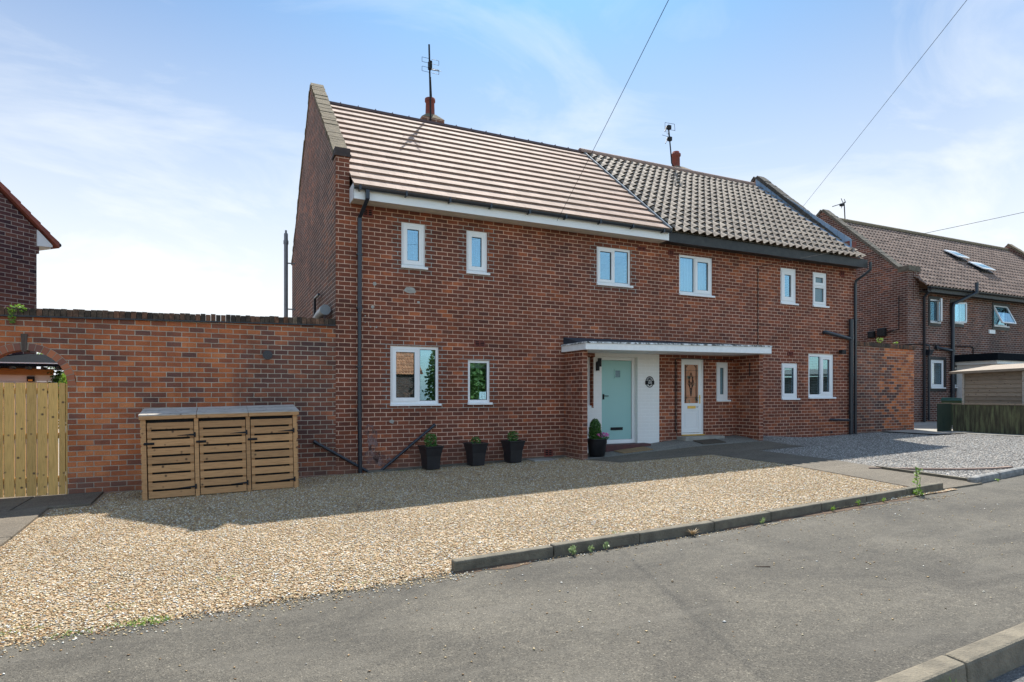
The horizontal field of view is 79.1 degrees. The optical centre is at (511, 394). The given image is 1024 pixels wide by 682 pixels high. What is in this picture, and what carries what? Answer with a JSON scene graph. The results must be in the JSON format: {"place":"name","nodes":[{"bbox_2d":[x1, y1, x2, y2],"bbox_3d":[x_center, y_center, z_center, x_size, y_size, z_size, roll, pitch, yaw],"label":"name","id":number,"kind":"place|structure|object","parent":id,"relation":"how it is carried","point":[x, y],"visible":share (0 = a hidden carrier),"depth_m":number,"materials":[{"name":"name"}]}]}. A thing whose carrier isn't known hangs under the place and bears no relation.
{"place":"outdoors","nodes":[
{"label":"outdoors","id":0,"kind":"place"},
{"bbox_2d":[0,491,102,546],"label":"slab path","id":1,"kind":"structure","parent":0,"point":[19,514],"depth_m":8.71,"materials":[{"name":"concrete"}]},
{"bbox_2d":[26,404,696,495],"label":"ground","id":2,"kind":"structure","parent":0,"point":[61,494],"depth_m":10.76,"materials":[{"name":"grey concrete"}]},
{"bbox_2d":[0,182,61,443],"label":"gabled house","id":3,"kind":"structure","parent":2,"relation":"on","point":[26,236],"depth_m":12.66,"materials":[{"name":"brick"}]},
{"bbox_2d":[0,354,61,476],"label":"garden outbuilding","id":4,"kind":"structure","parent":2,"relation":"on","point":[11,374],"depth_m":11.94,"materials":[{"name":"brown wood"}]},
{"bbox_2d":[27,376,34,381],"bbox_3d":[-9.262,-0.306,11.938,0.110,0.100,0.080,0,0,-25],"label":"wall light","id":5,"kind":"object","parent":4,"relation":"attached to","point":[30,378],"visible":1,"depth_m":11.91,"materials":[{"name":"black metal"}]},
{"bbox_2d":[47,367,65,428],"bbox_3d":[-8.763,0.376,12.440,0.952,2.683,0.894,0,0,-25],"label":"garden bush","id":6,"kind":"object","parent":2,"relation":"on","point":[57,377],"visible":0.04,"depth_m":12.14,"materials":[{"name":"green plant"}]},
{"bbox_2d":[58,373,66,408],"bbox_3d":[-8.104,0.617,11.548,0.660,2.189,0.642,0,0,-25],"label":"garden bush","id":7,"kind":"object","parent":2,"relation":"on","point":[63,378],"visible":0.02,"depth_m":11.42,"materials":[{"name":"green plant"}]},
{"bbox_2d":[0,307,335,493],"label":"garden wall","id":8,"kind":"structure","parent":2,"relation":"on","point":[122,370],"depth_m":10.29,"materials":[{"name":"brick"}]},
{"bbox_2d":[6,304,26,322],"bbox_3d":[-7.532,-1.235,9.441,0.260,0.309,0.162,0,0,-25],"label":"wall fern","id":9,"kind":"object","parent":8,"relation":"attached to","point":[19,307],"depth_m":9.40,"materials":[{"name":"green plant"}]},
{"bbox_2d":[0,382,67,497],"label":"garden gate","id":10,"kind":"structure","parent":8,"relation":"attached to","point":[14,436],"depth_m":9.59,"materials":[{"name":"beige wood"}]},
{"bbox_2d":[263,351,271,359],"bbox_3d":[-4.330,-0.706,10.989,0.160,0.160,0.041,0,0,-25],"label":"extractor vent","id":11,"kind":"object","parent":8,"relation":"attached to","point":[267,355],"visible":1,"depth_m":10.98,"materials":[{"name":"black plastic"}]},
{"bbox_2d":[283,83,772,474],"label":"semi detached house","id":12,"kind":"structure","parent":2,"relation":"on","point":[451,282],"depth_m":13.09,"materials":[{"name":"brick"}]},
{"bbox_2d":[401,222,427,269],"bbox_3d":[-1.939,-2.917,12.204,0.537,0.901,0.205,0,0,-25],"label":"window","id":13,"kind":"structure","parent":12,"relation":"in","point":[405,227],"depth_m":12.17,"materials":[{"name":"white plastic"}]},
{"bbox_2d":[390,346,441,405],"bbox_3d":[-1.911,-0.368,12.217,1.032,1.169,0.205,0,0,-25],"label":"window","id":14,"kind":"structure","parent":12,"relation":"in","point":[415,351],"depth_m":12.18,"materials":[{"name":"white plastic"}]},
{"bbox_2d":[422,44,441,120],"bbox_3d":[-2.020,-8.016,16.189,0.722,2.401,0.452,0,0,40],"label":"tv aerial","id":15,"kind":"object","parent":12,"relation":"attached to","point":[429,67],"visible":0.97,"depth_m":16.30,"materials":[{"name":"black metal"}]},
{"bbox_2d":[466,230,489,275],"bbox_3d":[-0.724,-2.914,12.779,0.521,0.895,0.205,0,0,-25],"label":"window","id":16,"kind":"structure","parent":12,"relation":"in","point":[476,236],"depth_m":12.74,"materials":[{"name":"white plastic"}]},
{"bbox_2d":[467,360,492,404],"bbox_3d":[-0.686,-0.256,12.798,0.544,0.915,0.205,0,0,-25],"label":"window","id":17,"kind":"structure","parent":12,"relation":"in","point":[478,364],"depth_m":12.81,"materials":[{"name":"white plastic"}]},
{"bbox_2d":[588,357,591,407],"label":"window","id":18,"kind":"structure","parent":12,"relation":"in","point":[589,406],"depth_m":13.99,"materials":[{"name":"white plastic"}]},
{"bbox_2d":[596,358,601,370],"bbox_3d":[1.946,-0.686,13.940,0.110,0.280,0.075,0,0,-25],"label":"wall light","id":19,"kind":"object","parent":12,"relation":"attached to","point":[598,363],"visible":1,"depth_m":13.92,"materials":[{"name":"black metal"}]},
{"bbox_2d":[559,0,668,216],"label":"telephone wire","id":20,"kind":"object","parent":12,"relation":"attached to","point":[621,94],"visible":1,"depth_m":8.56,"materials":[{"name":"black metal"}]},
{"bbox_2d":[596,246,632,287],"bbox_3d":[2.321,-2.914,14.223,0.987,0.886,0.205,0,0,-25],"label":"window","id":21,"kind":"structure","parent":12,"relation":"in","point":[613,252],"depth_m":14.17,"materials":[{"name":"white plastic"}]},
{"bbox_2d":[602,360,630,439],"bbox_3d":[2.419,0.117,14.359,0.815,1.825,0.094,0,0,-25],"label":"front door","id":22,"kind":"structure","parent":12,"relation":"in","point":[616,375],"depth_m":14.35,"materials":[{"name":"teal paint"}]},
{"bbox_2d":[645,376,653,386],"bbox_3d":[3.239,-0.306,14.584,0.260,0.264,0.011,0,0,-25],"label":"house number sign","id":23,"kind":"object","parent":12,"relation":"attached to","point":[650,382],"visible":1,"depth_m":14.58,"materials":[{"name":"black metal"}]},
{"bbox_2d":[585,435,764,459],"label":"porch floor","id":24,"kind":"structure","parent":2,"relation":"on","point":[668,445],"depth_m":14.34,"materials":[{"name":"concrete"}]},
{"bbox_2d":[588,418,609,456],"bbox_3d":[1.832,0.903,13.286,0.485,0.816,0.450,0,0,-25],"label":"round planter","id":25,"kind":"object","parent":24,"relation":"on","point":[597,443],"visible":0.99,"depth_m":13.16,"materials":[{"name":"plastic"}]},
{"bbox_2d":[614,446,652,453],"bbox_3d":[2.704,1.222,13.788,0.800,0.101,0.360,0,0,-25],"label":"doormat","id":26,"kind":"object","parent":24,"relation":"on","point":[635,449],"visible":1,"depth_m":13.75,"materials":[{"name":"fabric"}]},
{"bbox_2d":[693,439,725,443],"bbox_3d":[4.668,1.101,14.664,0.700,0.090,0.340,0,0,-25],"label":"doormat","id":27,"kind":"object","parent":24,"relation":"on","point":[708,441],"visible":1,"depth_m":14.63,"materials":[{"name":"grey fabric"}]},
{"bbox_2d":[578,148,871,441],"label":"semi detached house","id":28,"kind":"structure","parent":2,"relation":"on","point":[728,236],"depth_m":16.32,"materials":[{"name":"brick"}]},
{"bbox_2d":[663,122,674,165],"bbox_3d":[4.926,-7.872,19.580,0.256,1.497,0.918,0,0,36],"label":"tv aerial","id":29,"kind":"object","parent":28,"relation":"attached to","point":[668,128],"visible":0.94,"depth_m":19.67,"materials":[{"name":"black metal"}]},
{"bbox_2d":[682,361,700,432],"bbox_3d":[4.399,0.049,15.219,0.610,1.750,0.087,0,0,-25],"label":"front door","id":30,"kind":"structure","parent":28,"relation":"in","point":[691,370],"depth_m":15.23,"materials":[{"name":"white plastic"}]},
{"bbox_2d":[679,255,714,297],"bbox_3d":[4.494,-2.904,15.280,1.113,0.985,0.253,0,0,-25],"label":"window","id":31,"kind":"structure","parent":28,"relation":"in","point":[691,272],"depth_m":15.29,"materials":[{"name":"white plastic"}]},
{"bbox_2d":[716,362,730,401],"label":"window","id":32,"kind":"structure","parent":28,"relation":"in","point":[722,367],"depth_m":15.62,"materials":[{"name":"white plastic"}]},
{"bbox_2d":[780,268,798,305],"bbox_3d":[7.391,-2.893,16.594,0.647,0.977,0.145,0,0,-25],"label":"window","id":33,"kind":"structure","parent":28,"relation":"in","point":[791,300],"depth_m":16.60,"materials":[{"name":"white plastic"}]},
{"bbox_2d":[781,363,799,399],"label":"window","id":34,"kind":"structure","parent":28,"relation":"in","point":[785,396],"depth_m":16.64,"materials":[{"name":"white plastic"}]},
{"bbox_2d":[813,272,829,307],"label":"window","id":35,"kind":"structure","parent":28,"relation":"in","point":[819,279],"depth_m":17.12,"materials":[{"name":"white plastic"}]},
{"bbox_2d":[808,354,835,398],"bbox_3d":[8.534,-0.512,17.136,1.070,1.235,0.145,0,0,-25],"label":"window","id":36,"kind":"structure","parent":28,"relation":"in","point":[821,394],"depth_m":17.16,"materials":[{"name":"white plastic"}]},
{"bbox_2d":[759,212,1023,266],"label":"telephone wire","id":37,"kind":"object","parent":28,"relation":"on","point":[894,239],"visible":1,"depth_m":15.10,"materials":[{"name":"black metal"}]},
{"bbox_2d":[857,341,915,432],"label":"garden wall","id":38,"kind":"structure","parent":2,"relation":"on","point":[885,387],"depth_m":18.29,"materials":[{"name":"brick"}]},
{"bbox_2d":[816,209,1023,421],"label":"neighbouring house","id":39,"kind":"structure","parent":2,"relation":"on","point":[940,302],"depth_m":24.04,"materials":[{"name":"red brick"}]},
{"bbox_2d":[832,199,845,218],"bbox_3d":[13.806,-7.793,26.213,1.258,1.158,0.191,0,0,-34],"label":"tv aerial","id":40,"kind":"object","parent":39,"relation":"attached to","point":[842,204],"visible":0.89,"depth_m":26.42,"materials":[{"name":"black metal"}]},
{"bbox_2d":[928,296,940,326],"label":"window","id":41,"kind":"structure","parent":39,"relation":"in","point":[930,298],"depth_m":23.23,"materials":[{"name":"white plastic"}]},
{"bbox_2d":[930,357,945,391],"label":"window","id":42,"kind":"structure","parent":39,"relation":"in","point":[933,387],"depth_m":23.34,"materials":[{"name":"white plastic"}]},
{"bbox_2d":[950,299,963,327],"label":"window","id":43,"kind":"structure","parent":39,"relation":"in","point":[951,300],"depth_m":23.94,"materials":[{"name":"white plastic"}]},
{"bbox_2d":[992,302,1009,330],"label":"window","id":44,"kind":"structure","parent":39,"relation":"in","point":[994,326],"depth_m":25.11,"materials":[{"name":"white plastic"}]},
{"bbox_2d":[951,403,1023,434],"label":"garden fence","id":45,"kind":"object","parent":2,"relation":"on","point":[991,418],"visible":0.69,"depth_m":17.17,"materials":[{"name":"wood"}]},
{"bbox_2d":[936,403,951,431],"bbox_3d":[12.492,0.649,17.920,0.690,0.830,0.040,0,0,-25],"label":"wheelie bin","id":46,"kind":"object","parent":45,"relation":"attached to","point":[944,416],"depth_m":17.91,"materials":[{"name":"green plastic"}]},
{"bbox_2d":[955,353,1023,397],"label":"flat roofed extension","id":47,"kind":"object","parent":2,"relation":"on","point":[966,361],"visible":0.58,"depth_m":22.93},
{"bbox_2d":[0,455,955,646],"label":"gravel drive","id":48,"kind":"structure","parent":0,"point":[84,607],"depth_m":6.81,"materials":[{"name":"beige gravel"}]},
{"bbox_2d":[138,405,298,500],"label":"bin store","id":49,"kind":"structure","parent":48,"relation":"on","point":[187,451],"depth_m":9.61,"materials":[{"name":"brown wood"}]},
{"bbox_2d":[143,422,196,498],"bbox_3d":[-5.121,0.972,9.300,0.690,1.119,0.085,-1,1,-25],"label":"door","id":50,"kind":"structure","parent":49,"relation":"in","point":[190,433],"depth_m":9.30,"materials":[{"name":"brown wood"}]},
{"bbox_2d":[196,420,248,494],"bbox_3d":[-4.482,0.957,9.604,0.725,1.119,0.085,-1,1,-25],"label":"door","id":51,"kind":"structure","parent":49,"relation":"in","point":[224,423],"depth_m":9.60,"materials":[{"name":"brown wood"}]},
{"bbox_2d":[248,418,295,489],"bbox_3d":[-3.838,0.942,9.909,0.700,1.119,0.085,-1,1,-25],"label":"door","id":52,"kind":"structure","parent":49,"relation":"in","point":[254,430],"depth_m":9.91,"materials":[{"name":"brown wood"}]},
{"bbox_2d":[0,469,619,638],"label":"moss","id":53,"kind":"object","parent":48,"relation":"on","point":[146,619],"visible":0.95,"depth_m":4.18,"materials":[{"name":"green plant"}]},
{"bbox_2d":[418,433,443,469],"bbox_3d":[-1.562,1.078,11.931,0.376,0.687,0.376,0,0,-32],"label":"planter","id":54,"kind":"object","parent":48,"relation":"on","point":[430,453],"visible":1,"depth_m":11.84,"materials":[{"name":"plastic"}]},
{"bbox_2d":[0,455,936,643],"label":"gravel stones","id":55,"kind":"object","parent":48,"relation":"on","point":[399,502],"visible":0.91,"depth_m":7.26,"materials":[{"name":"beige gravel"}]},
{"bbox_2d":[463,436,488,465],"bbox_3d":[-0.721,1.107,12.352,0.376,0.580,0.376,0,0,-32],"label":"planter","id":56,"kind":"object","parent":48,"relation":"on","point":[475,450],"visible":1,"depth_m":12.25,"materials":[{"name":"plastic"}]},
{"bbox_2d":[500,431,525,462],"bbox_3d":[0.020,1.051,12.703,0.376,0.649,0.376,0,0,-32],"label":"planter","id":57,"kind":"object","parent":48,"relation":"on","point":[513,450],"visible":1,"depth_m":12.61,"materials":[{"name":"plastic"}]},
{"bbox_2d":[528,458,557,461],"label":"paving slab","id":58,"kind":"structure","parent":48,"relation":"on","point":[541,459],"depth_m":12.97,"materials":[{"name":"concrete"}]},
{"bbox_2d":[912,466,923,495],"bbox_3d":[5.364,1.137,8.177,0.223,0.392,0.115,0,0,-25],"label":"tall weed","id":59,"kind":"object","parent":48,"relation":"on","point":[917,482],"visible":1,"depth_m":8.17,"materials":[{"name":"green plant"}]},
{"bbox_2d":[0,474,1023,681],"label":"pavement","id":60,"kind":"structure","parent":0,"point":[776,604],"depth_m":4.13,"materials":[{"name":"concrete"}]},
{"bbox_2d":[0,493,1023,681],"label":"loose pebbles","id":61,"kind":"object","parent":60,"relation":"on","point":[111,629],"visible":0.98,"depth_m":4.56,"materials":[{"name":"stone"}]},
{"bbox_2d":[568,545,576,553],"bbox_3d":[0.554,1.412,5.659,0.092,0.100,0.069,0,0,-25],"label":"weed","id":62,"kind":"object","parent":60,"relation":"on","point":[572,549],"visible":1,"depth_m":5.66,"materials":[{"name":"green plant"}]},
{"bbox_2d":[688,529,697,534],"bbox_3d":[1.837,1.390,6.293,0.170,0.070,0.127,0,0,-25],"label":"grass tuft","id":63,"kind":"object","parent":60,"relation":"on","point":[692,532],"visible":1,"depth_m":6.29,"materials":[{"name":"brown plant"}]},
{"bbox_2d":[451,482,942,572],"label":"edging kerb","id":64,"kind":"structure","parent":60,"relation":"on","point":[556,549],"depth_m":6.23,"materials":[{"name":"concrete"}]},
{"bbox_2d":[454,491,946,573],"bbox_3d":[2.769,1.399,6.827,7.256,0.198,0.172,0,0,-27],"label":"kerb debris","id":65,"kind":"object","parent":60,"relation":"on","point":[510,565],"visible":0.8,"depth_m":6.74,"materials":[{"name":"soil"}]},
{"bbox_2d":[876,623,1023,681],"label":"kerb","id":66,"kind":"structure","parent":60,"relation":"on","point":[989,658],"depth_m":3.43,"materials":[{"name":"grey concrete"}]},
{"bbox_2d":[967,466,1023,482],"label":"edging kerb","id":67,"kind":"structure","parent":60,"relation":"on","point":[996,475],"depth_m":9.33,"materials":[{"name":"concrete"}]},
{"bbox_2d":[0,0,1023,383],"label":"sky","id":68,"kind":"structure","parent":0,"point":[159,142],"materials":[{"name":"blue"}]},
{"bbox_2d":[589,441,979,488],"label":"garden path","id":69,"kind":"structure","parent":0,"point":[748,450],"depth_m":12.25,"materials":[{"name":"concrete"}]},
{"bbox_2d":[587,454,981,489],"bbox_3d":[4.772,1.321,11.476,2.776,0.148,6.456,0,0,-43],"label":"path edge","id":70,"kind":"object","parent":69,"relation":"on","point":[809,468],"visible":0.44,"depth_m":10.71,"materials":[{"name":"concrete"}]},
{"bbox_2d":[876,466,966,480],"bbox_3d":[6.505,1.250,9.890,0.060,0.057,1.623,0,0,-16],"label":"edging strip","id":71,"kind":"object","parent":69,"relation":"on","point":[928,474],"visible":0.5,"depth_m":9.75,"materials":[{"name":"concrete"}]},
{"bbox_2d":[868,466,1012,470],"bbox_3d":[7.227,1.240,10.402,2.263,0.099,0.297,0,0,7],"label":"edging strip","id":72,"kind":"object","parent":69,"relation":"on","point":[985,468],"visible":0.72,"depth_m":10.28,"materials":[{"name":"grey concrete"}]},
{"bbox_2d":[719,432,1023,477],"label":"grey gravel drive","id":73,"kind":"structure","parent":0,"point":[765,438],"depth_m":13.21,"materials":[{"name":"grey gravel"}]},
{"bbox_2d":[764,432,1023,477],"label":"gravel stones","id":74,"kind":"object","parent":73,"relation":"on","point":[923,437],"visible":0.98,"depth_m":13.48,"materials":[{"name":"grey gravel"}]},
{"bbox_2d":[804,0,966,204],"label":"telephone wire","id":75,"kind":"object","parent":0,"point":[893,92],"visible":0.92,"depth_m":15.16,"materials":[{"name":"black metal"}]},
{"bbox_2d":[889,421,1023,435],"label":"concrete passage","id":76,"kind":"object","parent":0,"point":[926,427],"visible":0.21,"depth_m":18.26},
{"bbox_2d":[941,397,961,424],"bbox_3d":[14.422,0.534,20.118,0.660,0.900,0.660,0,0,-25],"label":"wheelie bin","id":77,"kind":"object","parent":76,"relation":"on","point":[951,400],"visible":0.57,"depth_m":19.98,"materials":[{"name":"green plastic"}]},
{"bbox_2d":[949,363,1023,405],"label":"timber shed","id":78,"kind":"structure","parent":76,"relation":"on","point":[998,384],"depth_m":17.67,"materials":[{"name":"brown wood"}]},
{"bbox_2d":[987,665,1023,681],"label":"road","id":79,"kind":"structure","parent":0,"point":[1015,675],"depth_m":3.47,"materials":[{"name":"grey asphalt"}]}
]}

